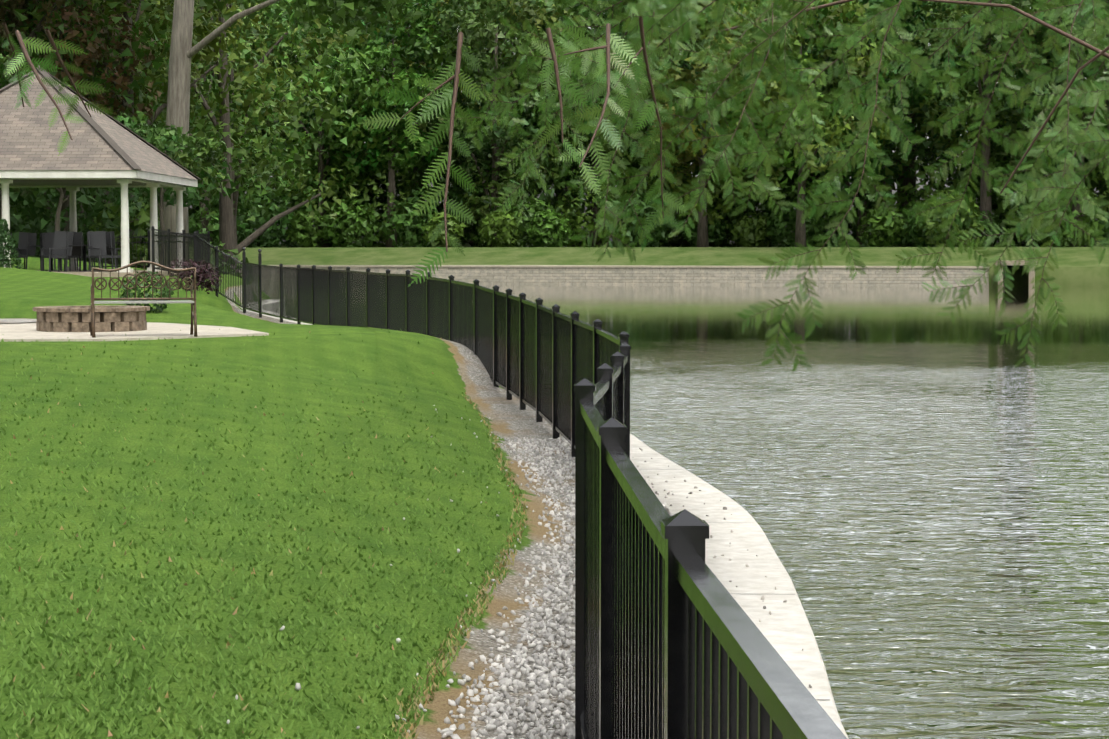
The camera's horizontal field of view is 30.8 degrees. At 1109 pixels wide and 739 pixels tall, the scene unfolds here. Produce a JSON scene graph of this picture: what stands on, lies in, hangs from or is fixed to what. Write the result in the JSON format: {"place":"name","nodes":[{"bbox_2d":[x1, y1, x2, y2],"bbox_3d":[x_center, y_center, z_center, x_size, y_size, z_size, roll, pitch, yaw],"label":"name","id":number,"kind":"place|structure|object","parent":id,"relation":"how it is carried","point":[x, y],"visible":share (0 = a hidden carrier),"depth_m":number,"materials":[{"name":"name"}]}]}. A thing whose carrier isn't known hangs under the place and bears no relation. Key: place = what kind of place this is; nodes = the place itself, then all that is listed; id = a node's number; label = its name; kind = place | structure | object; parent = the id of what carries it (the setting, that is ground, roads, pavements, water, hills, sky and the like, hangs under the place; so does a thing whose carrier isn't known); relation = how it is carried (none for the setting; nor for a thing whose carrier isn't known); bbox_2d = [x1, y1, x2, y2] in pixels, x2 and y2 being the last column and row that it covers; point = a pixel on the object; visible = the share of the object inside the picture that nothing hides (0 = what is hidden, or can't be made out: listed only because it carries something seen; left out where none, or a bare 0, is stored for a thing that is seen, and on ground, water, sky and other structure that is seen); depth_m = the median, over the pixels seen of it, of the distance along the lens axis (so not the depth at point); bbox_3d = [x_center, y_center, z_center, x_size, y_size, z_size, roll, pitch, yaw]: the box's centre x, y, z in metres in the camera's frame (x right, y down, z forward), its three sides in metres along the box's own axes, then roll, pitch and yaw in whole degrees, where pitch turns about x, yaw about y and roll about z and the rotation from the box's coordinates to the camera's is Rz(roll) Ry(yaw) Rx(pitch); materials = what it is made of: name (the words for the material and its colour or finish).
{"place":"outdoors","nodes":[
{"label":"outdoors","id":0,"kind":"place"},
{"bbox_2d":[0,318,36,322],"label":"patio gravel","id":1,"kind":"structure","parent":0,"point":[17,320],"depth_m":30.61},
{"bbox_2d":[0,329,528,738],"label":"lawn grass","id":2,"kind":"structure","parent":0,"point":[408,706],"depth_m":9.19,"materials":[{"name":"green plant"}]},
{"bbox_2d":[0,243,1108,711],"bbox_3d":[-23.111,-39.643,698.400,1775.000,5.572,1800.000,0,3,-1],"label":"ground","id":3,"kind":"structure","parent":0,"point":[26,291],"depth_m":17.60,"materials":[{"name":"green plant"}]},
{"bbox_2d":[37,270,193,276],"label":"gazebo floor","id":4,"kind":"structure","parent":3,"relation":"on","point":[97,273],"depth_m":53.21,"materials":[{"name":"grey concrete"}]},
{"bbox_2d":[0,231,120,271],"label":"patio chairs","id":5,"kind":"object","parent":4,"relation":"on","point":[60,245],"visible":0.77,"depth_m":56.17,"materials":[{"name":"black"}]},
{"bbox_2d":[0,170,197,271],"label":"gazebo frame","id":6,"kind":"object","parent":4,"relation":"on","point":[124,178],"visible":0.79,"depth_m":53.55,"materials":[{"name":"white wood"}]},
{"bbox_2d":[0,65,185,185],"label":"gazebo soffit","id":7,"kind":"structure","parent":6,"relation":"attached to","point":[63,182],"depth_m":58.07,"materials":[{"name":"wood"}]},
{"bbox_2d":[0,67,200,179],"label":"gazebo roof","id":8,"kind":"structure","parent":6,"relation":"on","point":[29,139],"depth_m":54.47,"materials":[{"name":"grey tile"}]},
{"bbox_2d":[0,322,268,341],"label":"patio","id":9,"kind":"structure","parent":3,"relation":"on","point":[23,331],"depth_m":26.04,"materials":[{"name":"concrete"}]},
{"bbox_2d":[33,305,149,331],"bbox_3d":[-6.223,-0.686,27.110,1.520,0.312,1.520,0,3,-1],"label":"fire pit","id":10,"kind":"object","parent":9,"relation":"on","point":[115,318],"visible":0.94,"depth_m":26.53,"materials":[{"name":"stone"}]},
{"bbox_2d":[90,260,197,337],"bbox_3d":[-5.144,-0.888,25.210,1.282,0.952,0.646,-1,3,-15],"label":"bench","id":11,"kind":"object","parent":9,"relation":"on","point":[183,300],"visible":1,"depth_m":24.97,"materials":[{"name":"brown metal"}]},
{"bbox_2d":[0,0,320,274],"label":"tree trunks","id":12,"kind":"object","parent":3,"relation":"on","point":[227,229],"visible":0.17,"depth_m":106.75,"materials":[{"name":"brown plant"}]},
{"bbox_2d":[88,226,244,312],"bbox_3d":[-9.842,-2.787,55.442,3.294,2.266,12.493,-2,4,-25],"label":"patio fence","id":13,"kind":"object","parent":3,"relation":"on","point":[162,241],"visible":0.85,"depth_m":53.42,"materials":[{"name":"black metal"}]},
{"bbox_2d":[0,0,427,312],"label":"shore tree crowns and shrubs","id":14,"kind":"object","parent":3,"relation":"on","point":[152,51],"visible":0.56,"depth_m":86.90,"materials":[{"name":"green plant"}]},
{"bbox_2d":[163,0,279,265],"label":"tree trunk","id":15,"kind":"object","parent":3,"relation":"on","point":[183,51],"visible":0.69,"depth_m":73.76,"materials":[{"name":"grey plant"}]},
{"bbox_2d":[0,275,668,738],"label":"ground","id":16,"kind":"structure","parent":3,"relation":"on","point":[456,369],"depth_m":10.35,"materials":[{"name":"green plant"}]},
{"bbox_2d":[227,405,533,732],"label":"stray stones on grass","id":17,"kind":"object","parent":16,"relation":"on","point":[298,687],"visible":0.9,"depth_m":8.63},
{"bbox_2d":[242,247,846,738],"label":"pond fence","id":18,"kind":"object","parent":16,"relation":"on","point":[672,641],"visible":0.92,"depth_m":5.42,"materials":[{"name":"black metal"}]},
{"bbox_2d":[437,437,672,738],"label":"loose gravel stones","id":19,"kind":"object","parent":16,"relation":"on","point":[503,722],"visible":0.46,"depth_m":9.12,"materials":[{"name":"grey gravel"}]},
{"bbox_2d":[242,299,848,738],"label":"pond coping wall","id":20,"kind":"structure","parent":3,"relation":"on","point":[786,631],"depth_m":12.24,"materials":[{"name":"concrete"}]},
{"bbox_2d":[630,441,811,687],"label":"pebbles","id":21,"kind":"object","parent":20,"relation":"on","point":[746,565],"visible":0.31,"depth_m":14.45,"materials":[{"name":"stone"}]},
{"bbox_2d":[1,0,1108,371],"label":"overhanging branches","id":22,"kind":"object","parent":3,"relation":"on","point":[627,50],"depth_m":16.09,"materials":[{"name":"green plant"}]},
{"bbox_2d":[7,0,1108,247],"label":"trees","id":23,"kind":"object","parent":3,"relation":"on","point":[431,52],"visible":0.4,"depth_m":151.44,"materials":[{"name":"green plant"}]},
{"bbox_2d":[14,0,1108,247],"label":"tree trunks","id":24,"kind":"object","parent":3,"relation":"on","point":[800,226],"visible":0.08,"depth_m":154.79,"materials":[{"name":"brown plant"}]},
{"bbox_2d":[214,265,988,285],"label":"stone wall","id":25,"kind":"structure","parent":3,"relation":"on","point":[683,275],"depth_m":135.91,"materials":[{"name":"beige stone"}]},
{"bbox_2d":[558,265,650,265],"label":"sand strip","id":26,"kind":"object","parent":3,"relation":"on","point":[604,265],"visible":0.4,"depth_m":138.32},
{"bbox_2d":[996,260,1036,286],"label":"culvert frame","id":27,"kind":"object","parent":3,"relation":"on","point":[1021,265],"visible":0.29,"depth_m":127.84,"materials":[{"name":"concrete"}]},
{"bbox_2d":[190,4,1098,243],"label":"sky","id":28,"kind":"structure","parent":0,"point":[921,186],"materials":[{"name":"white"}]},
{"bbox_2d":[269,283,1108,738],"bbox_3d":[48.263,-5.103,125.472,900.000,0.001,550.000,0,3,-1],"label":"pond water","id":29,"kind":"structure","parent":0,"point":[913,481],"depth_m":20.12,"materials":[{"name":"grey liquid"}]}
]}

